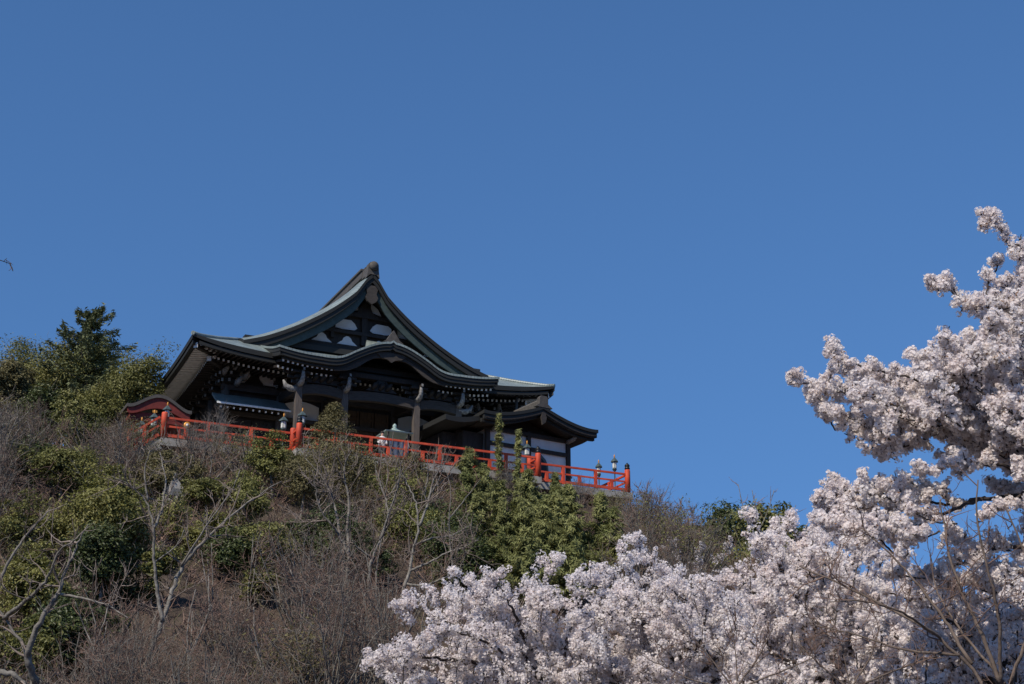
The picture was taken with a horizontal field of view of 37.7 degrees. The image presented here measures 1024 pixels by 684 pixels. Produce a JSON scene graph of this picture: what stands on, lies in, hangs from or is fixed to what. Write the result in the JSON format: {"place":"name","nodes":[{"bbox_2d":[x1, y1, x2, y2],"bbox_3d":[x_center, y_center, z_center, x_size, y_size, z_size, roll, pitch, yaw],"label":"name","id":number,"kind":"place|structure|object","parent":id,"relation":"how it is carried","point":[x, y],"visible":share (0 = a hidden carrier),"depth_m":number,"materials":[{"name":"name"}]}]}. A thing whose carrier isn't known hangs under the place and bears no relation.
{"place":"outdoors","nodes":[
{"label":"outdoors","id":0,"kind":"place"},
{"bbox_2d":[0,444,859,683],"bbox_3d":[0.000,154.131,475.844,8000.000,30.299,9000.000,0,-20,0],"label":"hillside","id":1,"kind":"structure","parent":0,"point":[198,589],"depth_m":57.82,"materials":[{"name":"brown plant"}]},
{"bbox_2d":[0,355,36,426],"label":"evergreen tree","id":2,"kind":"object","parent":1,"relation":"on","point":[12,374],"visible":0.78,"depth_m":83.62,"materials":[{"name":"green plant"}]},
{"bbox_2d":[0,333,49,374],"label":"evergreen tree","id":3,"kind":"object","parent":1,"relation":"on","point":[23,352],"visible":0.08,"depth_m":100.15,"materials":[{"name":"green plant"}]},
{"bbox_2d":[0,384,54,484],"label":"bare shrub","id":4,"kind":"object","parent":1,"relation":"on","point":[8,420],"visible":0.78,"depth_m":63.80,"materials":[{"name":"brown plant"}]},
{"bbox_2d":[2,435,56,488],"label":"evergreen shrub","id":5,"kind":"object","parent":1,"relation":"on","point":[37,446],"visible":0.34,"depth_m":65.16,"materials":[{"name":"green plant"}]},
{"bbox_2d":[0,437,59,558],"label":"bare shrub","id":6,"kind":"object","parent":1,"relation":"on","point":[5,481],"visible":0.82,"depth_m":56.45,"materials":[{"name":"brown plant"}]},
{"bbox_2d":[1,380,67,442],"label":"evergreen tree","id":7,"kind":"object","parent":1,"relation":"on","point":[49,396],"visible":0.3,"depth_m":82.66,"materials":[{"name":"green plant"}]},
{"bbox_2d":[0,488,74,556],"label":"evergreen shrub","id":8,"kind":"object","parent":1,"relation":"on","point":[16,521],"visible":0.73,"depth_m":55.96,"materials":[{"name":"green plant"}]},
{"bbox_2d":[0,613,77,683],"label":"evergreen shrub","id":9,"kind":"object","parent":1,"relation":"on","point":[13,641],"visible":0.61,"depth_m":43.15,"materials":[{"name":"green plant"}]},
{"bbox_2d":[0,548,78,632],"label":"evergreen shrub","id":10,"kind":"object","parent":1,"relation":"on","point":[12,579],"visible":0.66,"depth_m":47.67,"materials":[{"name":"green plant"}]},
{"bbox_2d":[16,442,108,503],"bbox_3d":[-19.080,5.655,64.161,3.694,2.750,3.746,-4,-20,10],"label":"evergreen shrub","id":11,"kind":"object","parent":1,"relation":"on","point":[68,457],"visible":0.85,"depth_m":63.72,"materials":[{"name":"green plant"}]},
{"bbox_2d":[0,504,139,683],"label":"bare tree","id":12,"kind":"object","parent":1,"relation":"on","point":[29,664],"visible":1,"depth_m":31.35,"materials":[{"name":"grey plant"}]},
{"bbox_2d":[15,334,134,404],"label":"evergreen tree","id":13,"kind":"object","parent":1,"relation":"on","point":[42,376],"visible":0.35,"depth_m":94.58,"materials":[{"name":"green plant"}]},
{"bbox_2d":[19,567,133,682],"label":"evergreen shrub","id":14,"kind":"object","parent":1,"relation":"on","point":[67,614],"visible":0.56,"depth_m":44.58,"materials":[{"name":"green plant"}]},
{"bbox_2d":[50,388,109,451],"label":"evergreen tree","id":15,"kind":"object","parent":1,"relation":"on","point":[75,403],"visible":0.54,"depth_m":80.24,"materials":[{"name":"green plant"}]},
{"bbox_2d":[11,619,148,683],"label":"bare shrub","id":16,"kind":"object","parent":1,"relation":"on","point":[76,662],"visible":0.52,"depth_m":41.59,"materials":[{"name":"brown plant"}]},
{"bbox_2d":[29,302,138,446],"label":"conifer","id":17,"kind":"object","parent":1,"relation":"on","point":[86,336],"visible":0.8,"depth_m":94.37,"materials":[{"name":"green plant"}]},
{"bbox_2d":[55,381,124,448],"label":"evergreen tree","id":18,"kind":"object","parent":1,"relation":"on","point":[97,396],"visible":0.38,"depth_m":82.50,"materials":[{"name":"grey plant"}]},
{"bbox_2d":[29,620,161,683],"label":"bare shrub","id":19,"kind":"object","parent":1,"relation":"on","point":[105,673],"visible":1,"depth_m":39.05,"materials":[{"name":"brown plant"}]},
{"bbox_2d":[43,439,157,562],"bbox_3d":[-15.594,5.988,56.910,4.173,5.014,5.007,11,-22,-28],"label":"evergreen shrub","id":20,"kind":"object","parent":1,"relation":"on","point":[102,507],"visible":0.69,"depth_m":56.16,"materials":[{"name":"green plant"}]},
{"bbox_2d":[70,570,135,683],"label":"bare tree","id":21,"kind":"object","parent":1,"relation":"on","point":[95,625],"visible":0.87,"depth_m":41.87,"materials":[{"name":"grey plant"}]},
{"bbox_2d":[58,518,149,609],"bbox_3d":[-14.217,7.966,52.602,3.638,3.660,3.127,12,-23,-30],"label":"evergreen shrub","id":22,"kind":"object","parent":1,"relation":"on","point":[96,545],"visible":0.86,"depth_m":52.14,"materials":[{"name":"green plant"}]},
{"bbox_2d":[52,633,161,683],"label":"bare shrub","id":23,"kind":"object","parent":1,"relation":"on","point":[108,667],"visible":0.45,"depth_m":40.73,"materials":[{"name":"brown plant"}]},
{"bbox_2d":[68,411,178,490],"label":"bare shrub","id":24,"kind":"object","parent":1,"relation":"on","point":[119,431],"visible":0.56,"depth_m":68.70,"materials":[{"name":"brown plant"}]},
{"bbox_2d":[63,579,184,679],"bbox_3d":[-11.914,9.043,45.586,3.990,3.802,4.475,0,-20,1],"label":"bare shrub","id":25,"kind":"object","parent":1,"relation":"on","point":[138,637],"visible":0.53,"depth_m":45.56,"materials":[{"name":"brown plant"}]},
{"bbox_2d":[54,618,204,683],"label":"bare shrub","id":26,"kind":"object","parent":1,"relation":"on","point":[158,654],"visible":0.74,"depth_m":40.91,"materials":[{"name":"brown plant"}]},
{"bbox_2d":[84,336,180,451],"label":"evergreen tree","id":27,"kind":"object","parent":1,"relation":"on","point":[131,383],"visible":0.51,"depth_m":89.36,"materials":[{"name":"green plant"}]},
{"bbox_2d":[111,497,156,562],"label":"evergreen shrub","id":28,"kind":"object","parent":1,"relation":"on","point":[141,536],"visible":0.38,"depth_m":56.88,"materials":[{"name":"green plant"}]},
{"bbox_2d":[91,612,205,683],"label":"bare shrub","id":29,"kind":"object","parent":1,"relation":"on","point":[152,646],"visible":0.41,"depth_m":42.83,"materials":[{"name":"brown plant"}]},
{"bbox_2d":[134,541,187,604],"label":"evergreen shrub","id":30,"kind":"object","parent":1,"relation":"on","point":[162,564],"visible":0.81,"depth_m":53.00,"materials":[{"name":"green plant"}]},
{"bbox_2d":[123,432,208,497],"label":"evergreen shrub","id":31,"kind":"object","parent":1,"relation":"on","point":[196,470],"visible":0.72,"depth_m":68.98,"materials":[{"name":"green plant"}]},
{"bbox_2d":[148,493,197,541],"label":"evergreen shrub","id":32,"kind":"object","parent":1,"relation":"on","point":[177,510],"visible":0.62,"depth_m":62.83,"materials":[{"name":"green plant"}]},
{"bbox_2d":[128,630,246,683],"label":"bare shrub","id":33,"kind":"object","parent":1,"relation":"on","point":[206,678],"visible":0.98,"depth_m":39.78,"materials":[{"name":"brown plant"}]},
{"bbox_2d":[136,409,242,484],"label":"bare shrub","id":34,"kind":"object","parent":1,"relation":"on","point":[188,443],"visible":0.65,"depth_m":73.88,"materials":[{"name":"brown plant"}]},
{"bbox_2d":[87,422,294,675],"bbox_3d":[-9.948,6.789,46.372,6.613,8.688,3.673,7,-21,-19],"label":"bare tree","id":35,"kind":"object","parent":1,"relation":"on","point":[157,588],"visible":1,"depth_m":46.65,"materials":[{"name":"grey plant"}]},
{"bbox_2d":[175,581,225,682],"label":"bare tree","id":36,"kind":"object","parent":1,"relation":"on","point":[201,632],"visible":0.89,"depth_m":43.81,"materials":[{"name":"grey plant"}]},
{"bbox_2d":[176,476,235,520],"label":"evergreen shrub","id":37,"kind":"object","parent":1,"relation":"on","point":[201,488],"visible":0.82,"depth_m":67.33,"materials":[{"name":"green plant"}]},
{"bbox_2d":[176,509,239,562],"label":"evergreen shrub","id":38,"kind":"object","parent":1,"relation":"on","point":[194,534],"visible":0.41,"depth_m":61.22,"materials":[{"name":"green plant"}]},
{"bbox_2d":[138,639,277,683],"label":"bare shrub","id":39,"kind":"object","parent":1,"relation":"on","point":[203,674],"visible":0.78,"depth_m":40.50,"materials":[{"name":"brown plant"}]},
{"bbox_2d":[190,541,225,631],"bbox_3d":[-10.644,8.549,52.265,1.462,3.418,1.310,3,-20,-7],"label":"bare tree","id":40,"kind":"object","parent":1,"relation":"on","point":[208,590],"visible":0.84,"depth_m":52.26,"materials":[{"name":"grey plant"}]},
{"bbox_2d":[183,400,239,470],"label":"bare shrub","id":41,"kind":"object","parent":1,"relation":"on","point":[212,430],"visible":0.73,"depth_m":77.84,"materials":[{"name":"brown plant"}]},
{"bbox_2d":[162,575,290,683],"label":"bare shrub","id":42,"kind":"object","parent":1,"relation":"on","point":[227,615],"visible":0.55,"depth_m":45.99,"materials":[{"name":"brown plant"}]},
{"bbox_2d":[182,606,271,683],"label":"bare shrub","id":43,"kind":"object","parent":1,"relation":"on","point":[230,638],"visible":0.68,"depth_m":44.42,"materials":[{"name":"brown plant"}]},
{"bbox_2d":[186,526,268,583],"bbox_3d":[-11.140,8.447,58.678,3.087,2.644,2.636,-10,-22,26],"label":"evergreen shrub","id":44,"kind":"object","parent":1,"relation":"on","point":[232,550],"visible":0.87,"depth_m":58.27,"materials":[{"name":"green plant"}]},
{"bbox_2d":[194,421,271,478],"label":"bare shrub","id":45,"kind":"object","parent":1,"relation":"on","point":[246,435],"visible":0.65,"depth_m":74.30,"materials":[{"name":"brown plant"}]},
{"bbox_2d":[184,639,292,683],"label":"bare shrub","id":46,"kind":"object","parent":1,"relation":"on","point":[241,674],"visible":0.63,"depth_m":42.40,"materials":[{"name":"brown plant"}]},
{"bbox_2d":[220,469,276,527],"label":"evergreen shrub","id":47,"kind":"object","parent":1,"relation":"on","point":[249,486],"visible":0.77,"depth_m":66.73,"materials":[{"name":"green plant"}]},
{"bbox_2d":[231,590,283,683],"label":"bare tree","id":48,"kind":"object","parent":1,"relation":"on","point":[255,629],"visible":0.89,"depth_m":43.42,"materials":[{"name":"brown plant"}]},
{"bbox_2d":[233,557,282,608],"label":"evergreen shrub","id":49,"kind":"object","parent":1,"relation":"on","point":[258,584],"visible":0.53,"depth_m":56.45,"materials":[{"name":"green plant"}]},
{"bbox_2d":[226,521,302,574],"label":"evergreen shrub","id":50,"kind":"object","parent":1,"relation":"on","point":[253,528],"visible":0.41,"depth_m":59.17,"materials":[{"name":"green plant"}]},
{"bbox_2d":[236,429,300,497],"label":"evergreen shrub","id":51,"kind":"object","parent":1,"relation":"on","point":[261,463],"visible":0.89,"depth_m":73.14,"materials":[{"name":"green plant"}]},
{"bbox_2d":[241,606,343,683],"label":"bare shrub","id":52,"kind":"object","parent":1,"relation":"on","point":[309,650],"visible":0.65,"depth_m":44.61,"materials":[{"name":"brown plant"}]},
{"bbox_2d":[280,518,318,565],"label":"evergreen shrub","id":53,"kind":"object","parent":1,"relation":"on","point":[288,524],"visible":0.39,"depth_m":62.68,"materials":[{"name":"green plant"}]},
{"bbox_2d":[266,437,340,518],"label":"olive shrub","id":54,"kind":"object","parent":1,"relation":"on","point":[299,484],"visible":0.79,"depth_m":70.58,"materials":[{"name":"green plant"}]},
{"bbox_2d":[221,504,388,648],"bbox_3d":[-7.042,8.782,54.079,5.023,5.640,6.241,-7,-21,19],"label":"bare shrub","id":55,"kind":"object","parent":1,"relation":"on","point":[343,566],"visible":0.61,"depth_m":53.21,"materials":[{"name":"brown plant"}]},
{"bbox_2d":[246,551,367,682],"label":"bare shrub","id":56,"kind":"object","parent":1,"relation":"on","point":[297,602],"visible":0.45,"depth_m":49.49,"materials":[{"name":"brown plant"}]},
{"bbox_2d":[251,524,369,637],"bbox_3d":[-7.201,9.007,54.612,4.563,4.943,4.754,0,-20,0],"label":"bare shrub","id":57,"kind":"object","parent":1,"relation":"on","point":[318,565],"visible":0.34,"depth_m":53.85,"materials":[{"name":"brown plant"}]},
{"bbox_2d":[279,425,367,596],"bbox_3d":[-7.444,6.954,59.491,3.778,8.250,3.271,0,-20,0],"label":"bare tree","id":58,"kind":"object","parent":1,"relation":"on","point":[349,512],"visible":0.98,"depth_m":59.30,"materials":[{"name":"grey plant"}]},
{"bbox_2d":[244,549,415,683],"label":"bare shrub","id":59,"kind":"object","parent":1,"relation":"on","point":[326,677],"visible":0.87,"depth_m":44.43,"materials":[{"name":"brown plant"}]},
{"bbox_2d":[279,401,383,508],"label":"olive shrub","id":60,"kind":"object","parent":1,"relation":"on","point":[328,423],"visible":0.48,"depth_m":76.45,"materials":[{"name":"green plant"}]},
{"bbox_2d":[287,593,400,683],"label":"bare shrub","id":61,"kind":"object","parent":1,"relation":"on","point":[376,641],"visible":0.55,"depth_m":45.80,"materials":[{"name":"brown plant"}]},
{"bbox_2d":[311,506,376,579],"bbox_3d":[-6.966,8.434,62.378,2.798,3.432,4.187,2,-20,-7],"label":"evergreen shrub","id":62,"kind":"object","parent":1,"relation":"on","point":[326,539],"visible":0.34,"depth_m":62.12,"materials":[{"name":"green plant"}]},
{"bbox_2d":[308,431,393,519],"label":"olive shrub","id":63,"kind":"object","parent":1,"relation":"on","point":[370,470],"visible":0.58,"depth_m":74.84,"materials":[{"name":"green plant"}]},
{"bbox_2d":[327,439,421,628],"bbox_3d":[-5.313,7.561,57.865,3.739,7.640,2.893,0,-20,0],"label":"bare tree","id":64,"kind":"object","parent":1,"relation":"on","point":[385,527],"visible":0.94,"depth_m":57.76,"materials":[{"name":"grey plant"}]},
{"bbox_2d":[349,534,400,587],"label":"evergreen shrub","id":65,"kind":"object","parent":1,"relation":"on","point":[385,556],"visible":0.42,"depth_m":61.33,"materials":[{"name":"green plant"}]},
{"bbox_2d":[132,437,632,506],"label":"viewing terrace","id":66,"kind":"structure","parent":1,"relation":"on","point":[545,486],"depth_m":84.38,"materials":[{"name":"concrete"}]},
{"bbox_2d":[116,394,191,452],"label":"red pavilion","id":67,"kind":"structure","parent":66,"relation":"on","point":[147,406],"depth_m":81.75,"materials":[{"name":"wood"}]},
{"bbox_2d":[160,412,295,449],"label":"railing","id":68,"kind":"object","parent":66,"relation":"on","point":[164,417],"visible":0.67,"depth_m":80.06,"materials":[{"name":"paint"}]},
{"bbox_2d":[156,261,554,457],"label":"temple hall","id":69,"kind":"structure","parent":66,"relation":"on","point":[367,353],"depth_m":90.01,"materials":[{"name":"black wood"}]},
{"bbox_2d":[295,416,540,476],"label":"railing","id":70,"kind":"object","parent":66,"relation":"on","point":[300,428],"visible":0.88,"depth_m":84.00,"materials":[{"name":"paint"}]},
{"bbox_2d":[406,395,597,482],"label":"annex building","id":71,"kind":"structure","parent":66,"relation":"on","point":[554,437],"depth_m":90.22,"materials":[{"name":"white paint"}]},
{"bbox_2d":[527,458,630,491],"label":"railing","id":72,"kind":"object","parent":66,"relation":"on","point":[626,473],"visible":0.76,"depth_m":89.31,"materials":[{"name":"paint"}]},
{"bbox_2d":[308,552,467,683],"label":"bare shrub","id":73,"kind":"object","parent":1,"relation":"on","point":[386,632],"visible":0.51,"depth_m":49.03,"materials":[{"name":"brown plant"}]},
{"bbox_2d":[352,467,441,513],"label":"evergreen shrub","id":74,"kind":"object","parent":1,"relation":"on","point":[409,483],"visible":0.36,"depth_m":72.66,"materials":[{"name":"green plant"}]},
{"bbox_2d":[379,444,437,505],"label":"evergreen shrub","id":75,"kind":"object","parent":1,"relation":"on","point":[419,468],"visible":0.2,"depth_m":78.67,"materials":[{"name":"green plant"}]},
{"bbox_2d":[370,494,465,559],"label":"evergreen shrub","id":76,"kind":"object","parent":1,"relation":"on","point":[403,527],"visible":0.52,"depth_m":67.58,"materials":[{"name":"green plant"}]},
{"bbox_2d":[0,406,853,683],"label":"undergrowth","id":77,"kind":"object","parent":1,"relation":"on","point":[276,500],"visible":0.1,"depth_m":62.10,"materials":[{"name":"plant"}]},
{"bbox_2d":[379,429,502,633],"bbox_3d":[-2.866,7.367,56.957,3.866,8.863,5.424,10,-22,-26],"label":"bare tree","id":78,"kind":"object","parent":1,"relation":"on","point":[413,552],"visible":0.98,"depth_m":56.81,"materials":[{"name":"grey plant"}]},
{"bbox_2d":[410,499,488,589],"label":"evergreen shrub","id":79,"kind":"object","parent":1,"relation":"on","point":[438,543],"visible":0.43,"depth_m":65.07,"materials":[{"name":"green plant"}]},
{"bbox_2d":[415,451,483,623],"bbox_3d":[-2.418,7.888,59.188,2.875,7.167,1.410,8,-21,-22],"label":"bare tree","id":80,"kind":"object","parent":1,"relation":"on","point":[449,507],"visible":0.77,"depth_m":59.26,"materials":[{"name":"grey plant"}]},
{"bbox_2d":[446,446,507,516],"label":"cypress tree","id":81,"kind":"object","parent":1,"relation":"on","point":[469,477],"visible":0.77,"depth_m":77.91,"materials":[{"name":"green plant"}]},
{"bbox_2d":[438,535,516,591],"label":"evergreen shrub","id":82,"kind":"object","parent":1,"relation":"on","point":[467,567],"visible":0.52,"depth_m":63.99,"materials":[{"name":"green plant"}]},
{"bbox_2d":[461,477,536,585],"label":"cypress tree","id":83,"kind":"object","parent":1,"relation":"on","point":[520,514],"visible":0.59,"depth_m":66.38,"materials":[{"name":"green plant"}]},
{"bbox_2d":[492,412,505,483],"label":"cypress tree","id":84,"kind":"object","parent":1,"relation":"on","point":[498,437],"visible":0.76,"depth_m":85.35,"materials":[{"name":"green plant"}]},
{"bbox_2d":[360,549,643,683],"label":"cherry tree","id":85,"kind":"object","parent":1,"relation":"on","point":[578,646],"visible":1,"depth_m":25.24,"materials":[{"name":"white plant"}]},
{"bbox_2d":[507,467,588,531],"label":"cypress tree","id":86,"kind":"object","parent":1,"relation":"on","point":[533,495],"visible":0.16,"depth_m":71.42,"materials":[{"name":"green plant"}]},
{"bbox_2d":[498,504,601,610],"bbox_3d":[1.553,9.209,64.747,4.956,4.805,4.159,0,-20,0],"label":"cypress tree","id":87,"kind":"object","parent":1,"relation":"on","point":[547,538],"visible":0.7,"depth_m":64.40,"materials":[{"name":"green plant"}]},
{"bbox_2d":[532,482,596,572],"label":"cypress tree","id":88,"kind":"object","parent":1,"relation":"on","point":[564,506],"visible":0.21,"depth_m":68.81,"materials":[{"name":"green plant"}]},
{"bbox_2d":[579,489,640,584],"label":"cypress tree","id":89,"kind":"object","parent":1,"relation":"on","point":[600,511],"visible":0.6,"depth_m":69.36,"materials":[{"name":"green plant"}]},
{"bbox_2d":[588,496,678,598],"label":"bare shrub","id":90,"kind":"object","parent":1,"relation":"on","point":[630,533],"visible":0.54,"depth_m":67.24,"materials":[{"name":"brown plant"}]},
{"bbox_2d":[559,529,768,683],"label":"cherry tree","id":91,"kind":"object","parent":1,"relation":"on","point":[640,633],"visible":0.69,"depth_m":26.31,"materials":[{"name":"white plant"}]},
{"bbox_2d":[637,530,709,607],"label":"bare shrub","id":92,"kind":"object","parent":1,"relation":"on","point":[673,562],"visible":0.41,"depth_m":65.22,"materials":[{"name":"brown plant"}]},
{"bbox_2d":[637,501,722,571],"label":"bare shrub","id":93,"kind":"object","parent":1,"relation":"on","point":[691,524],"visible":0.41,"depth_m":75.76,"materials":[{"name":"brown plant"}]},
{"bbox_2d":[646,535,734,578],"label":"cherry tree","id":94,"kind":"object","parent":1,"relation":"on","point":[727,546],"visible":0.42,"depth_m":72.75,"materials":[{"name":"grey plant"}]},
{"bbox_2d":[644,504,746,576],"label":"bare shrub","id":95,"kind":"object","parent":1,"relation":"on","point":[708,551],"visible":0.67,"depth_m":73.87,"materials":[{"name":"brown plant"}]},
{"bbox_2d":[692,497,749,555],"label":"evergreen tree","id":96,"kind":"object","parent":1,"relation":"on","point":[723,514],"visible":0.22,"depth_m":111.08,"materials":[{"name":"green plant"}]},
{"bbox_2d":[636,600,829,683],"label":"bare bush","id":97,"kind":"object","parent":1,"relation":"on","point":[758,655],"visible":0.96,"depth_m":15.80,"materials":[{"name":"brown plant"}]},
{"bbox_2d":[728,499,805,561],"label":"evergreen tree","id":98,"kind":"object","parent":1,"relation":"on","point":[765,524],"visible":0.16,"depth_m":105.90,"materials":[{"name":"green plant"}]},
{"bbox_2d":[705,505,1009,683],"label":"cherry tree","id":99,"kind":"object","parent":1,"relation":"on","point":[777,573],"visible":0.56,"depth_m":21.56,"materials":[{"name":"white plant"}]},
{"bbox_2d":[792,596,946,683],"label":"bare bush","id":100,"kind":"object","parent":1,"relation":"on","point":[862,670],"visible":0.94,"depth_m":14.78,"materials":[{"name":"brown plant"}]},
{"bbox_2d":[784,454,1023,683],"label":"bare tree","id":101,"kind":"object","parent":1,"relation":"on","point":[968,662],"visible":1,"depth_m":13.10,"materials":[{"name":"brown plant"}]},
{"bbox_2d":[785,206,1023,612],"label":"cherry tree","id":102,"kind":"object","parent":1,"relation":"on","point":[966,391],"visible":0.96,"depth_m":17.25,"materials":[{"name":"white plant"}]},
{"bbox_2d":[853,563,1023,683],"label":"cherry tree","id":103,"kind":"object","parent":1,"relation":"on","point":[952,670],"visible":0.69,"depth_m":19.37,"materials":[{"name":"white plant"}]},
{"bbox_2d":[0,0,1023,669],"label":"sky","id":104,"kind":"structure","parent":0,"point":[653,213],"materials":[{"name":"blue"}]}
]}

